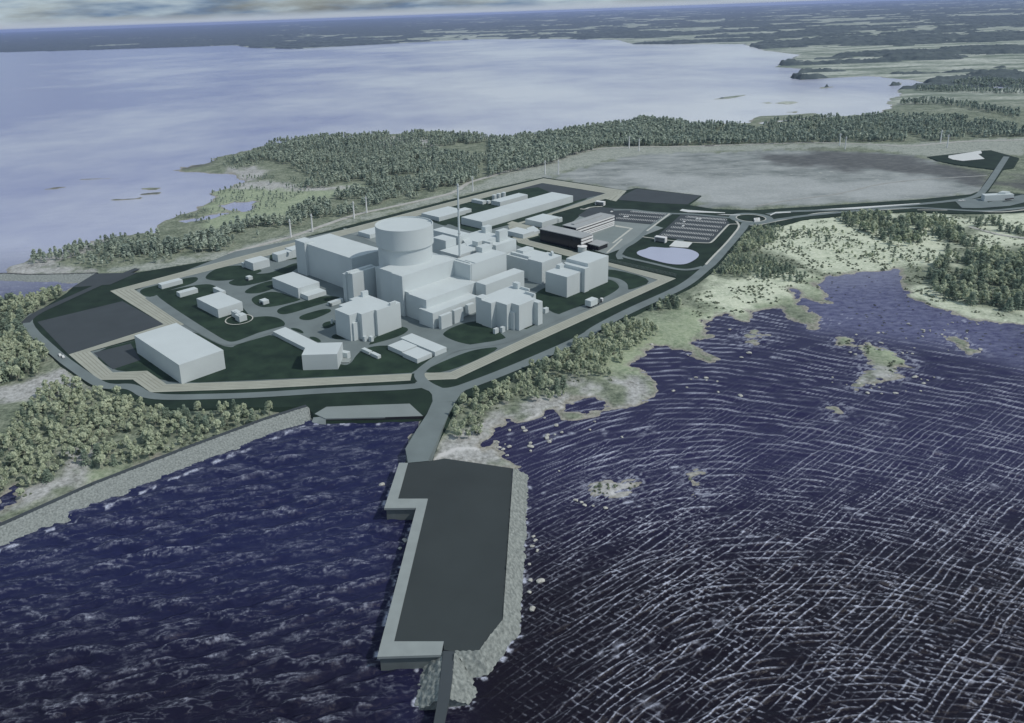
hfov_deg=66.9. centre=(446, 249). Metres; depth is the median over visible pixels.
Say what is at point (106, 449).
birch tree
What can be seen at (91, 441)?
birch tree
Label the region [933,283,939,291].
birch tree
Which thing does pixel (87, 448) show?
birch tree
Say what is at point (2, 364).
pine tree
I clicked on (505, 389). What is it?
birch tree
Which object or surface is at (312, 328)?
yard
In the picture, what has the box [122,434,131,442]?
birch tree
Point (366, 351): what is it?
container
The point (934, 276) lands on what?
pine tree
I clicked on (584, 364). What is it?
birch tree
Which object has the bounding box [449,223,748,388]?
road
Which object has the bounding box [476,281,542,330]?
safety building
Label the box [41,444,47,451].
birch tree
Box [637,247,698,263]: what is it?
pond
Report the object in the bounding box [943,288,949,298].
pine tree
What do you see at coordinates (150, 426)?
birch tree
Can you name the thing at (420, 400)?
road
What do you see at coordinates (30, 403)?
pine tree
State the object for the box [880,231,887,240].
pine tree
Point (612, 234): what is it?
plaza
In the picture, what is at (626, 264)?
security fence
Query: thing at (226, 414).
birch tree
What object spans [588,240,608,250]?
canteen pavilion
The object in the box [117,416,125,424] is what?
birch tree
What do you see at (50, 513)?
breakwater
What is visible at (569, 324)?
patrol track
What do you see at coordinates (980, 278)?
pine tree
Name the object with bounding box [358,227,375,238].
cable building
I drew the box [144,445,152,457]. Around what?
birch tree
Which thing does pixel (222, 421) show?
pine tree
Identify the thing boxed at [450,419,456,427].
birch tree
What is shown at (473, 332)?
lawn
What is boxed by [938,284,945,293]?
birch tree
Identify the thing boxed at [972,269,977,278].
birch tree
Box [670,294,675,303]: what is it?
pine tree
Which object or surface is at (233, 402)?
pine tree
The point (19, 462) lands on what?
birch tree
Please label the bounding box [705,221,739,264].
footpath
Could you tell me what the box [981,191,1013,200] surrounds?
building
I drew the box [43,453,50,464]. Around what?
birch tree
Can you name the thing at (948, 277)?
pine tree
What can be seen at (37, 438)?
birch tree
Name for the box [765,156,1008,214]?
road
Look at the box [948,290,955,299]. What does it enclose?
pine tree
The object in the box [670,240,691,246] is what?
paving
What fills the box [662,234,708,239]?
parking bays
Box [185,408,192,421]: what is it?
pine tree
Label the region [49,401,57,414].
birch tree
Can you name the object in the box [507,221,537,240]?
gate paving
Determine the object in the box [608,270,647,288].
lawn
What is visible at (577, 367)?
birch tree
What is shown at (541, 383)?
birch tree
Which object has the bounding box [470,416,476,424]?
birch tree
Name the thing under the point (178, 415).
birch tree
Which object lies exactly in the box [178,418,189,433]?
pine tree
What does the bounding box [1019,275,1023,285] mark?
pine tree
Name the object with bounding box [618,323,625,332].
birch tree
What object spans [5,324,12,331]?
pine tree
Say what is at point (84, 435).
birch tree
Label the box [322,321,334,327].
lawn
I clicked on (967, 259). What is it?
pine tree
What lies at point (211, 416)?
birch tree
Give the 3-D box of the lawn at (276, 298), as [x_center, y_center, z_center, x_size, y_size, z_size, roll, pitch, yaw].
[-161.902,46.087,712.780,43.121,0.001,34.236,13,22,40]
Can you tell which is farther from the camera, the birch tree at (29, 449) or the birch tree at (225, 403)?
the birch tree at (225, 403)
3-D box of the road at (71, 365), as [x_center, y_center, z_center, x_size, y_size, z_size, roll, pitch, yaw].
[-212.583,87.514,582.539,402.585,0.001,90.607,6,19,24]
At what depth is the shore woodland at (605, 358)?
559.74 m
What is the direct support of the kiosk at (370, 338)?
on the yard at (312, 328)
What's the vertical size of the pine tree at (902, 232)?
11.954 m
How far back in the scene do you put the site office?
574.10 m
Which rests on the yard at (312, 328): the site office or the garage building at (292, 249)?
the garage building at (292, 249)
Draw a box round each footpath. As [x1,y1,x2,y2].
[613,225,632,242]
[646,213,669,230]
[646,224,729,242]
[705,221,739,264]
[759,208,909,224]
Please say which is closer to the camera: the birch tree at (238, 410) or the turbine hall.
the birch tree at (238, 410)
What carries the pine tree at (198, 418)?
on the ground at (720, 176)
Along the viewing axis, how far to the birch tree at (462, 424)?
474.25 m
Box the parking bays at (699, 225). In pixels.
[676,222,721,227]
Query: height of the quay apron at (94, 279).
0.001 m
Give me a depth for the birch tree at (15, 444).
471.22 m
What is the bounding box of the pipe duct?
[327,298,342,306]
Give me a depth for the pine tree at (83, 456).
456.27 m
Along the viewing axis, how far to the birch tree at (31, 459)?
455.96 m
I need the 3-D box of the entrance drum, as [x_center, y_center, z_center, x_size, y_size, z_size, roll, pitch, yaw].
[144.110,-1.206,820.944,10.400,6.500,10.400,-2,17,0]
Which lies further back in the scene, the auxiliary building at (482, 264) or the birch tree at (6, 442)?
the auxiliary building at (482, 264)
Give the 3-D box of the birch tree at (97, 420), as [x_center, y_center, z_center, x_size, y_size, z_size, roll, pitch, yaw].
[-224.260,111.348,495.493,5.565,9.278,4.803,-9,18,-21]
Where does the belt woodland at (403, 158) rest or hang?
on the ground at (720, 176)
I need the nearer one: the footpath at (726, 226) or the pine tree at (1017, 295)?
the pine tree at (1017, 295)
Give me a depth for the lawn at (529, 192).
1017.39 m
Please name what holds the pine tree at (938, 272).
on the ground at (720, 176)
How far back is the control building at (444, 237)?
760.49 m
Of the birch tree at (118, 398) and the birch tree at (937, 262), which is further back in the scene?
the birch tree at (937, 262)
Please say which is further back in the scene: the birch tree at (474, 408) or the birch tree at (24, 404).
the birch tree at (24, 404)
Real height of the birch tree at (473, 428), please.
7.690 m
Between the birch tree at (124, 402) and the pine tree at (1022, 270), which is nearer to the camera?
the birch tree at (124, 402)
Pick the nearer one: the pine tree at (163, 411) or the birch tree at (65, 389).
the pine tree at (163, 411)
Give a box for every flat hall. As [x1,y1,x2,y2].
[388,340,416,355]
[400,333,446,355]
[402,347,431,362]
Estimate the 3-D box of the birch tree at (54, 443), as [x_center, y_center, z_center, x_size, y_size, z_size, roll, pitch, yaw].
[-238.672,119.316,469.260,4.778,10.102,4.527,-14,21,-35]
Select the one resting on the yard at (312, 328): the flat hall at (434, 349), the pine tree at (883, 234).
the flat hall at (434, 349)
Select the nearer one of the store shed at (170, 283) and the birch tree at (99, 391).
the birch tree at (99, 391)
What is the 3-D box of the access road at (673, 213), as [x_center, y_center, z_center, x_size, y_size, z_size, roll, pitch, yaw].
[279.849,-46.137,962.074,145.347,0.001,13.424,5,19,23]
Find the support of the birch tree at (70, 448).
on the ground at (720, 176)
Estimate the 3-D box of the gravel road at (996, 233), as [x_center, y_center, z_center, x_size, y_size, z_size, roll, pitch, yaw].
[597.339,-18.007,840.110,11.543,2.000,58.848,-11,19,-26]
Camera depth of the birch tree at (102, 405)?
511.74 m
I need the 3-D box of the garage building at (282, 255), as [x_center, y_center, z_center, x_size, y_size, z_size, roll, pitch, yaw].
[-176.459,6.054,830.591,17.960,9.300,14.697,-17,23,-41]
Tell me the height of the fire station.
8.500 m
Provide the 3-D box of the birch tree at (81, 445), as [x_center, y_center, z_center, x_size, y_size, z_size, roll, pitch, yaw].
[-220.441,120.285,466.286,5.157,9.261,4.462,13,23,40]
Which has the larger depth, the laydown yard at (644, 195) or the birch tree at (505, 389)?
the laydown yard at (644, 195)
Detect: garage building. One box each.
[272,249,292,261]
[285,245,295,257]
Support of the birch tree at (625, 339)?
on the ground at (720, 176)
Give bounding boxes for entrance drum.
[577,245,586,252]
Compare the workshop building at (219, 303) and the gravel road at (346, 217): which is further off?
the gravel road at (346, 217)
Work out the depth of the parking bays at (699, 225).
902.44 m
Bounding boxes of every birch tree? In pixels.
[2,436,11,448]
[3,471,8,483]
[4,365,12,379]
[8,357,16,365]
[8,451,17,462]
[9,335,17,341]
[9,342,14,348]
[10,339,19,345]
[10,428,17,438]
[10,467,17,475]
[12,368,18,380]
[12,422,20,432]
[13,441,18,449]
[14,411,21,419]
[14,458,23,469]
[15,488,24,499]
[16,433,22,439]
[18,358,27,371]
[18,438,25,452]
[18,444,25,454]
[19,401,27,409]
[21,465,29,477]
[22,330,28,339]
[23,341,29,349]
[23,431,31,441]
[24,360,30,373]
[25,445,34,455]
[27,351,37,362]
[27,410,33,419]
[27,470,33,479]
[28,454,35,465]
[30,343,37,350]
[30,418,39,427]
[30,430,35,442]
[31,356,39,361]
[32,361,39,373]
[33,402,41,412]
[33,427,39,432]
[34,435,41,442]
[37,341,44,347]
[38,347,43,360]
[38,465,45,472]
[39,458,45,465]
[40,401,49,410]
[41,346,48,358]
[41,379,48,388]
[41,393,50,402]
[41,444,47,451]
[42,417,49,426]
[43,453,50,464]
[48,422,53,433]
[48,430,54,438]
[49,390,56,399]
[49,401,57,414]
[50,439,57,451]
[52,403,61,412]
[53,422,63,432]
[57,384,63,394]
[57,409,64,422]
[60,445,67,457]
[61,386,69,392]
[63,377,69,385]
[63,395,73,409]
[65,417,70,428]
[67,438,74,446]
[67,445,74,457]
[70,393,78,404]
[71,376,80,384]
[73,428,80,438]
[74,439,80,450]
[76,385,82,395]
[77,405,83,413]
[77,442,84,449]
[78,396,85,402]
[78,432,87,443]
[79,401,85,409]
[83,429,90,438]
[83,445,90,454]
[86,424,91,431]
[88,438,94,447]
[91,385,96,397]
[91,405,99,412]
[92,411,98,420]
[93,417,101,426]
[94,429,101,437]
[95,454,105,468]
[97,387,102,395]
[98,401,107,412]
[101,414,107,424]
[103,419,111,431]
[103,445,110,458]
[104,397,112,406]
[106,441,113,453]
[107,414,115,427]
[112,385,120,393]
[114,395,120,405]
[116,409,123,416]
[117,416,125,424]
[120,399,129,411]
[121,394,127,401]
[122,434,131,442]
[126,440,133,450]
[129,412,136,421]
[130,450,135,460]
[133,445,141,459]
[141,430,147,438]
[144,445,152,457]
[146,424,153,430]
[146,436,154,446]
[147,429,154,436]
[150,413,158,424]
[160,418,166,428]
[168,426,173,433]
[173,421,179,430]
[174,410,182,424]
[179,427,186,438]
[193,401,200,409]
[209,413,213,421]
[212,419,220,427]
[218,405,224,416]
[222,411,230,419]
[223,401,228,410]
[233,406,241,416]
[234,412,239,421]
[240,403,246,409]
[264,400,272,415]
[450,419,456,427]
[453,403,458,414]
[456,428,462,435]
[458,393,466,406]
[459,420,465,428]
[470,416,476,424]
[470,425,476,433]
[472,385,478,396]
[472,402,477,414]
[477,403,483,414]
[479,392,486,400]
[487,389,492,396]
[491,379,498,387]
[493,387,499,395]
[496,383,504,398]
[502,384,509,392]
[504,392,509,401]
[520,372,525,381]
[528,359,534,370]
[528,390,533,396]
[539,380,545,387]
[541,373,547,380]
[545,378,553,389]
[555,352,562,359]
[555,364,561,374]
[565,347,569,355]
[566,359,572,372]
[574,362,579,369]
[575,348,584,356]
[577,338,582,347]
[581,360,587,369]
[593,350,599,357]
[604,328,609,337]
[606,342,612,350]
[610,343,615,354]
[617,332,622,338]
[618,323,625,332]
[622,337,628,349]
[625,321,631,332]
[644,324,650,331]
[653,324,658,334]
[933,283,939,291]
[934,259,941,267]
[937,256,943,268]
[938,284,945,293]
[953,284,958,292]
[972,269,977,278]
[984,291,990,303]
[987,271,994,279]
[990,274,996,284]
[999,275,1007,285]
[1013,260,1021,267]
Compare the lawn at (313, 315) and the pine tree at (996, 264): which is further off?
the pine tree at (996, 264)
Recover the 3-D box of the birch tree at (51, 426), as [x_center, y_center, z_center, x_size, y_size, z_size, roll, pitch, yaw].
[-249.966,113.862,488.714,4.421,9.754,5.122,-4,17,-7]
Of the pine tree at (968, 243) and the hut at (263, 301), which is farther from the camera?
the pine tree at (968, 243)
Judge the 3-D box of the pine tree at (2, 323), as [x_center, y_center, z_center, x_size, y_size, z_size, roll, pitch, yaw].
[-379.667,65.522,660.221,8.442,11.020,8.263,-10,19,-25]
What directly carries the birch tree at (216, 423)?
on the ground at (720, 176)
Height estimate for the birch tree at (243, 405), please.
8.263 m
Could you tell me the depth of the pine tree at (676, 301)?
660.77 m
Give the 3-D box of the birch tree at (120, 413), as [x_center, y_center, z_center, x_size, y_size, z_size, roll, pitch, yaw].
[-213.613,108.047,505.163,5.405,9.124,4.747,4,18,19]
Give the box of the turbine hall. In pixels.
[295,233,378,301]
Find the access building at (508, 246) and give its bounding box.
[492,237,515,253]
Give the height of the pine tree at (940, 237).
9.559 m
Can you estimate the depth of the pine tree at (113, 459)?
455.56 m
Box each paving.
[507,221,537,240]
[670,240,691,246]
[680,209,724,212]
[818,203,919,209]
[948,150,983,160]
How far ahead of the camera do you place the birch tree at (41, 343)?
613.04 m
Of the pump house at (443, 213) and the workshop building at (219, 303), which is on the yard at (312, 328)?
the pump house at (443, 213)
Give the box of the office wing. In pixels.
[562,212,614,232]
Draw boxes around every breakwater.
[0,272,97,283]
[0,405,313,545]
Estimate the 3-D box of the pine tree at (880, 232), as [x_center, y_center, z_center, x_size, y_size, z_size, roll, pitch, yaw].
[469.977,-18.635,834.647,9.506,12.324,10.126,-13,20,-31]
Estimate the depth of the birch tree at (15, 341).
617.65 m
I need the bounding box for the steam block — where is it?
[345,264,381,300]
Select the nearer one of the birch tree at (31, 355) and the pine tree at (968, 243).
the birch tree at (31, 355)
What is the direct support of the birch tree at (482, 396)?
on the ground at (720, 176)
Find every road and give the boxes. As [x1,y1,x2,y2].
[21,268,138,322]
[23,313,420,399]
[145,296,288,344]
[227,139,1023,253]
[405,401,455,462]
[414,277,627,387]
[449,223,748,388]
[613,209,728,217]
[616,214,671,258]
[619,254,703,269]
[747,207,1023,224]
[756,175,987,205]
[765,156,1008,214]
[969,226,1023,238]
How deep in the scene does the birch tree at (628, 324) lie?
613.69 m
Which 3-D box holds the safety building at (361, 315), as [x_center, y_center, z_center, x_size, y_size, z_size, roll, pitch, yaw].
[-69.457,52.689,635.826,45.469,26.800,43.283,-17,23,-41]
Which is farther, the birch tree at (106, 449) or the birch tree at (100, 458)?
the birch tree at (106, 449)
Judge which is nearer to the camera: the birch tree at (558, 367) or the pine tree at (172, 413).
the pine tree at (172, 413)
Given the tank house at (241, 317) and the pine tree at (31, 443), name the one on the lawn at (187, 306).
the tank house at (241, 317)
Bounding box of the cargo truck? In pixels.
[585,297,598,307]
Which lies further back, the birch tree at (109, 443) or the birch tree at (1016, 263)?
the birch tree at (1016, 263)
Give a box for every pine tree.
[0,320,5,331]
[0,362,11,376]
[0,368,10,383]
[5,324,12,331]
[14,358,22,370]
[16,313,22,321]
[17,335,24,344]
[18,309,24,319]
[19,406,27,418]
[21,327,32,341]
[24,422,33,436]
[25,400,34,414]
[28,439,35,451]
[34,413,41,422]
[40,395,49,411]
[41,468,54,483]
[45,414,56,431]
[79,449,90,465]
[90,443,104,458]
[110,454,118,466]
[161,406,168,418]
[169,411,179,421]
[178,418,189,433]
[181,404,184,414]
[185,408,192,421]
[194,412,203,425]
[203,416,210,430]
[220,417,225,427]
[230,399,236,412]
[246,408,255,421]
[536,361,543,372]
[538,371,542,381]
[541,358,545,371]
[553,377,561,390]
[559,375,567,388]
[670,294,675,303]
[674,300,679,309]
[840,211,847,221]
[843,215,850,223]
[877,227,883,237]
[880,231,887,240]
[886,226,894,234]
[887,234,893,243]
[899,229,906,239]
[913,221,920,229]
[923,267,931,278]
[928,272,939,283]
[935,226,941,235]
[935,270,942,282]
[936,232,942,240]
[940,256,948,269]
[942,274,950,286]
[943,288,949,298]
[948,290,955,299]
[953,267,959,276]
[957,270,968,284]
[958,235,965,244]
[963,254,968,263]
[964,238,970,245]
[964,291,977,305]
[966,269,972,282]
[971,237,978,245]
[976,250,983,260]
[976,271,988,284]
[976,280,982,290]
[977,217,983,225]
[989,292,1003,305]
[993,258,999,269]
[996,260,1004,272]
[998,273,1011,285]
[1000,285,1006,296]
[1002,222,1011,231]
[1002,297,1014,310]
[1003,260,1009,271]
[1013,292,1022,305]
[1014,297,1022,309]
[1015,268,1021,276]
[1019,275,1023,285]
[1020,266,1023,276]
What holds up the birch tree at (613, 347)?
on the ground at (720, 176)
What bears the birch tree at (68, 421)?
on the ground at (720, 176)
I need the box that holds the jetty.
[377,458,528,722]
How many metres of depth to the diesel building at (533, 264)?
739.53 m
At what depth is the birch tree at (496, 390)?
511.43 m
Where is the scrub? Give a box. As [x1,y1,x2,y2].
[4,215,1023,496]
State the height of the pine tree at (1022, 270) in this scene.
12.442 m
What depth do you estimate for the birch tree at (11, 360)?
580.83 m
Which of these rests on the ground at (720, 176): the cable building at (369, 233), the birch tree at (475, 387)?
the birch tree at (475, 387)
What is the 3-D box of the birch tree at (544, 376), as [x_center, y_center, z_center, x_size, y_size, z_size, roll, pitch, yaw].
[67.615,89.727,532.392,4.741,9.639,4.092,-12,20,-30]
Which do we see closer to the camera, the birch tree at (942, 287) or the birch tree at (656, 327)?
the birch tree at (656, 327)
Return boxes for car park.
[578,207,665,223]
[659,215,728,242]
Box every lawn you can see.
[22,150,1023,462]
[98,332,433,382]
[140,277,197,296]
[157,284,284,341]
[206,265,261,280]
[229,263,296,285]
[245,281,273,293]
[252,292,299,306]
[277,296,339,313]
[291,328,302,332]
[299,309,330,319]
[310,337,320,341]
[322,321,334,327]
[332,334,344,338]
[369,327,407,344]
[426,347,496,371]
[432,185,586,231]
[443,321,504,344]
[510,227,568,259]
[536,280,618,313]
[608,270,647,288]
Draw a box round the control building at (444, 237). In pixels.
[433,225,507,253]
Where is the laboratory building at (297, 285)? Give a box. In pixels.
[272,272,325,299]
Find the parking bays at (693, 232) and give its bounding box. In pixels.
[668,230,713,235]
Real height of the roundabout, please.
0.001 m
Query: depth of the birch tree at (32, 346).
610.62 m
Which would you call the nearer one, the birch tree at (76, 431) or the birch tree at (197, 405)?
the birch tree at (76, 431)
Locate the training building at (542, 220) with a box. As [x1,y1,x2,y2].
[525,214,561,227]
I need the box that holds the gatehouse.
[508,226,539,238]
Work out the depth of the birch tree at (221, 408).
504.73 m
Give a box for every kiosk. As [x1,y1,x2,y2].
[368,335,373,341]
[493,327,498,333]
[499,326,504,332]
[543,307,548,313]
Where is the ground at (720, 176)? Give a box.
[0,0,1023,521]
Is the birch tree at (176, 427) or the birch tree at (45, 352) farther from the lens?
the birch tree at (45, 352)
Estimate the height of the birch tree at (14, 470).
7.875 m
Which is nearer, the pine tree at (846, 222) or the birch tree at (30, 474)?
the birch tree at (30, 474)
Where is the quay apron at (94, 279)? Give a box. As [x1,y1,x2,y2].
[74,273,134,286]
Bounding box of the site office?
[273,327,350,369]
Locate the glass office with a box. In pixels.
[539,225,592,249]
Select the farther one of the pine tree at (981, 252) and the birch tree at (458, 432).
the pine tree at (981, 252)
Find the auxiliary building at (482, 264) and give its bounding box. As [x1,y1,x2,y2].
[440,239,523,295]
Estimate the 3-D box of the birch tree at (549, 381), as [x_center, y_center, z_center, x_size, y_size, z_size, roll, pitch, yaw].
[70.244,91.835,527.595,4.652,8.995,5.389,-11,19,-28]
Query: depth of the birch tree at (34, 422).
494.58 m
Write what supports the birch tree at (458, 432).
on the ground at (720, 176)
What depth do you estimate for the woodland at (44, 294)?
503.01 m
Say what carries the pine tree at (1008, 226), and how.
on the ground at (720, 176)
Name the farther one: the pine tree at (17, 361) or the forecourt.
the forecourt
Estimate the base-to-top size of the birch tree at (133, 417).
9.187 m
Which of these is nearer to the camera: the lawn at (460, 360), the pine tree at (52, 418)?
the pine tree at (52, 418)
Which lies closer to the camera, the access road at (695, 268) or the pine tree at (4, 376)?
the pine tree at (4, 376)
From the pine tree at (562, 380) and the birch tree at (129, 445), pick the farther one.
the pine tree at (562, 380)
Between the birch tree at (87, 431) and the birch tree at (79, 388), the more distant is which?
the birch tree at (79, 388)
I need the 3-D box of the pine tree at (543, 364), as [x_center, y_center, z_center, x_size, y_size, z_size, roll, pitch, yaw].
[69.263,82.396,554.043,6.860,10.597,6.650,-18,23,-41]
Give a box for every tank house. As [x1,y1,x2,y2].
[231,309,240,317]
[235,312,246,321]
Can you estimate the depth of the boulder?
352.66 m
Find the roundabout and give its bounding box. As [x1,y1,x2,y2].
[729,213,772,222]
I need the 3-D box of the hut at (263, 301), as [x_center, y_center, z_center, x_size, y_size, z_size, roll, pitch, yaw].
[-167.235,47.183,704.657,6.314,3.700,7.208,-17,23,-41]
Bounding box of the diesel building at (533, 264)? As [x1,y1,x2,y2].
[506,246,561,284]
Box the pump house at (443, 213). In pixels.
[421,206,470,220]
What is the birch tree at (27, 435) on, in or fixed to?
on the ground at (720, 176)
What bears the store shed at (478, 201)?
on the yard at (312, 328)
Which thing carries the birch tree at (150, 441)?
on the ground at (720, 176)
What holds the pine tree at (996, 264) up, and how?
on the ground at (720, 176)
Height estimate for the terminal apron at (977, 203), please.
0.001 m
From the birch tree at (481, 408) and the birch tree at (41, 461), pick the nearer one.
the birch tree at (41, 461)
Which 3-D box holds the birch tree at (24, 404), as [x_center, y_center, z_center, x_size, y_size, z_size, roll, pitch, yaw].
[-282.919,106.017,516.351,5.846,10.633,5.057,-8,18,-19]
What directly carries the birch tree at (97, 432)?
on the ground at (720, 176)
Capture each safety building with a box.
[331,290,401,340]
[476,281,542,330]
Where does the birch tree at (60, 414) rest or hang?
on the ground at (720, 176)
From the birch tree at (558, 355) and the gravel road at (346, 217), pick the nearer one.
the birch tree at (558, 355)
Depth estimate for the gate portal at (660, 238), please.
846.05 m
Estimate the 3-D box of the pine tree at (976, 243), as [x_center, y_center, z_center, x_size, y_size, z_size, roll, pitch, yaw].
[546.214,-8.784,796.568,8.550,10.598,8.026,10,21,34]
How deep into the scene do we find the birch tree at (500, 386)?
514.64 m
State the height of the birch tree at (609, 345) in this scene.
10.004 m
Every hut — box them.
[245,275,252,280]
[259,298,268,304]
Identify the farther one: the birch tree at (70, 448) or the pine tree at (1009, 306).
the pine tree at (1009, 306)
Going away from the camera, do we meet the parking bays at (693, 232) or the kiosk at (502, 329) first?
the kiosk at (502, 329)
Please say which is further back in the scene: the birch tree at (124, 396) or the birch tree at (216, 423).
the birch tree at (124, 396)
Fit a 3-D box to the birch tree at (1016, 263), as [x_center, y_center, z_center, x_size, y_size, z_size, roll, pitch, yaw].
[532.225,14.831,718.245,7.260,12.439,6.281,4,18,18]
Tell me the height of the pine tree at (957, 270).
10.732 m
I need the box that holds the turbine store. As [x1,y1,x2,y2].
[461,192,572,228]
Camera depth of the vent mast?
692.80 m
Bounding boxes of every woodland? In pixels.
[0,284,260,490]
[30,128,487,267]
[452,295,681,438]
[487,74,1023,174]
[713,208,1023,304]
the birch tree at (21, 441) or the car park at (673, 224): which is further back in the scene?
the car park at (673, 224)
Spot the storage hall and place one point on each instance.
(179, 353)
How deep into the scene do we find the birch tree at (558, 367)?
547.08 m
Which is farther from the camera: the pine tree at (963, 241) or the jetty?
the pine tree at (963, 241)
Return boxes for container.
[361,347,371,354]
[370,351,380,358]
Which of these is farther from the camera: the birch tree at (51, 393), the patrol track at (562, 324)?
the patrol track at (562, 324)
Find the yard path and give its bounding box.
[344,228,375,242]
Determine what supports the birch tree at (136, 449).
on the ground at (720, 176)
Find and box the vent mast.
[456,184,461,257]
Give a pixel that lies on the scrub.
(692, 311)
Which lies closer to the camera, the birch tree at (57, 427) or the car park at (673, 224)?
the birch tree at (57, 427)
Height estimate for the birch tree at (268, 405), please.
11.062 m
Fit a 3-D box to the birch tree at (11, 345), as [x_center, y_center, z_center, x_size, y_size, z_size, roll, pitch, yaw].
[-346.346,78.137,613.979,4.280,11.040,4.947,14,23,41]
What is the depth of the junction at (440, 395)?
523.70 m
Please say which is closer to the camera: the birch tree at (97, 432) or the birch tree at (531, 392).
the birch tree at (97, 432)
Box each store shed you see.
[158,278,182,288]
[176,287,197,297]
[471,198,485,204]
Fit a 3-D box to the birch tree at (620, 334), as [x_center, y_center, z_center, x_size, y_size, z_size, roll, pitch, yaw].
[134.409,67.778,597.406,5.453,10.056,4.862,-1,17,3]
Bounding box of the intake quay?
[312,404,424,424]
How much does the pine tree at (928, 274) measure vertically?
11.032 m
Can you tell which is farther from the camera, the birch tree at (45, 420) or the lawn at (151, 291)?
the lawn at (151, 291)
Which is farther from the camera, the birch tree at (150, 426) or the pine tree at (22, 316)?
the pine tree at (22, 316)
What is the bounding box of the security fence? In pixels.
[608,260,674,275]
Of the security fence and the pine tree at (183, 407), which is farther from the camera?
the security fence
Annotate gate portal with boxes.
[595,200,604,205]
[654,235,666,242]
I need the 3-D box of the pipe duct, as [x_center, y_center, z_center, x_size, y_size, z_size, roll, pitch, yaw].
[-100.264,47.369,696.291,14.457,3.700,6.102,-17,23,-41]
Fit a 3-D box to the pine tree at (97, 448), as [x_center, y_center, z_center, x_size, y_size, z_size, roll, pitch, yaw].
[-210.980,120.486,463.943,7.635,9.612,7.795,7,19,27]
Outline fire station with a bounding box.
[241,256,269,270]
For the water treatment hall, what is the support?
on the yard at (312, 328)
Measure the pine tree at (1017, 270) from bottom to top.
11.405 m
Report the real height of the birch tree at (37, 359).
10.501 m
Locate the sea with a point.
(802, 554)
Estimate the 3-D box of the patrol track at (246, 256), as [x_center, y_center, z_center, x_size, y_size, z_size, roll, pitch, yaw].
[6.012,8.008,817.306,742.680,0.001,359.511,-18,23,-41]
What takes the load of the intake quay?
on the ground at (720, 176)
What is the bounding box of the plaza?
[593,226,628,242]
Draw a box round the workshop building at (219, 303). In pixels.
[196,287,242,317]
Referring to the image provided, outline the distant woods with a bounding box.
[0,0,1023,98]
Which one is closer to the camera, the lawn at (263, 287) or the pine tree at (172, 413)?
the pine tree at (172, 413)
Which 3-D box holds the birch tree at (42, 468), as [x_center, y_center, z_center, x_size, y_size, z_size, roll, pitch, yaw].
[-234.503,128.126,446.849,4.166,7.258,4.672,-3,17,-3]
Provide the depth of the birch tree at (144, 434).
476.55 m
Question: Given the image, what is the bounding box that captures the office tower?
[545,251,608,297]
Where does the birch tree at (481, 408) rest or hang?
on the ground at (720, 176)
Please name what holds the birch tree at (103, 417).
on the ground at (720, 176)
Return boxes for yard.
[38,301,162,353]
[91,183,656,383]
[94,344,139,368]
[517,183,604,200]
[619,189,699,203]
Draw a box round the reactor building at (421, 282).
[375,216,476,328]
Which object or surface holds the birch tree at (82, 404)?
on the ground at (720, 176)
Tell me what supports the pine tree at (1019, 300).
on the ground at (720, 176)
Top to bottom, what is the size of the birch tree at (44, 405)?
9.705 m
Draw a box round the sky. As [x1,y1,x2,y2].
[0,0,900,31]
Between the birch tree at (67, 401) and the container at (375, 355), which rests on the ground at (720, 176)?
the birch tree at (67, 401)
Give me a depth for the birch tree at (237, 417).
493.55 m
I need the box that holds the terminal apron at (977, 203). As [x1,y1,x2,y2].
[956,195,1023,207]
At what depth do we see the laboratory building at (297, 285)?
725.58 m
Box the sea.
[0,0,1023,722]
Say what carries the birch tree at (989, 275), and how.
on the ground at (720, 176)
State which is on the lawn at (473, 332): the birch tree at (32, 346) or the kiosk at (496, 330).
the kiosk at (496, 330)
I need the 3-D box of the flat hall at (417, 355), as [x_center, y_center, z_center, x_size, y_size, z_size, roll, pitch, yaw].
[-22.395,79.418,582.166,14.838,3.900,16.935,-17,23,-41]
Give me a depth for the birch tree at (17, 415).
507.15 m
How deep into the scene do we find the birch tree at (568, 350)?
569.25 m
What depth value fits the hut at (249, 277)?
770.05 m
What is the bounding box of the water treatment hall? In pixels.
[491,193,527,205]
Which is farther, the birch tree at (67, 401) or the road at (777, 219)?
the road at (777, 219)
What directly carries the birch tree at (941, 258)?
on the ground at (720, 176)
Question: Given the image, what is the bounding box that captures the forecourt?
[574,216,661,253]
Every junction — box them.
[415,381,469,391]
[425,384,473,402]
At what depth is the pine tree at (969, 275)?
693.71 m
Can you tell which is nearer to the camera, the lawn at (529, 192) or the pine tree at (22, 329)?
the pine tree at (22, 329)
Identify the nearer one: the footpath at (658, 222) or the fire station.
the fire station
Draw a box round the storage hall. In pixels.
[134,323,225,383]
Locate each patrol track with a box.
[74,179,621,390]
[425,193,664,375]
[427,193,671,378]

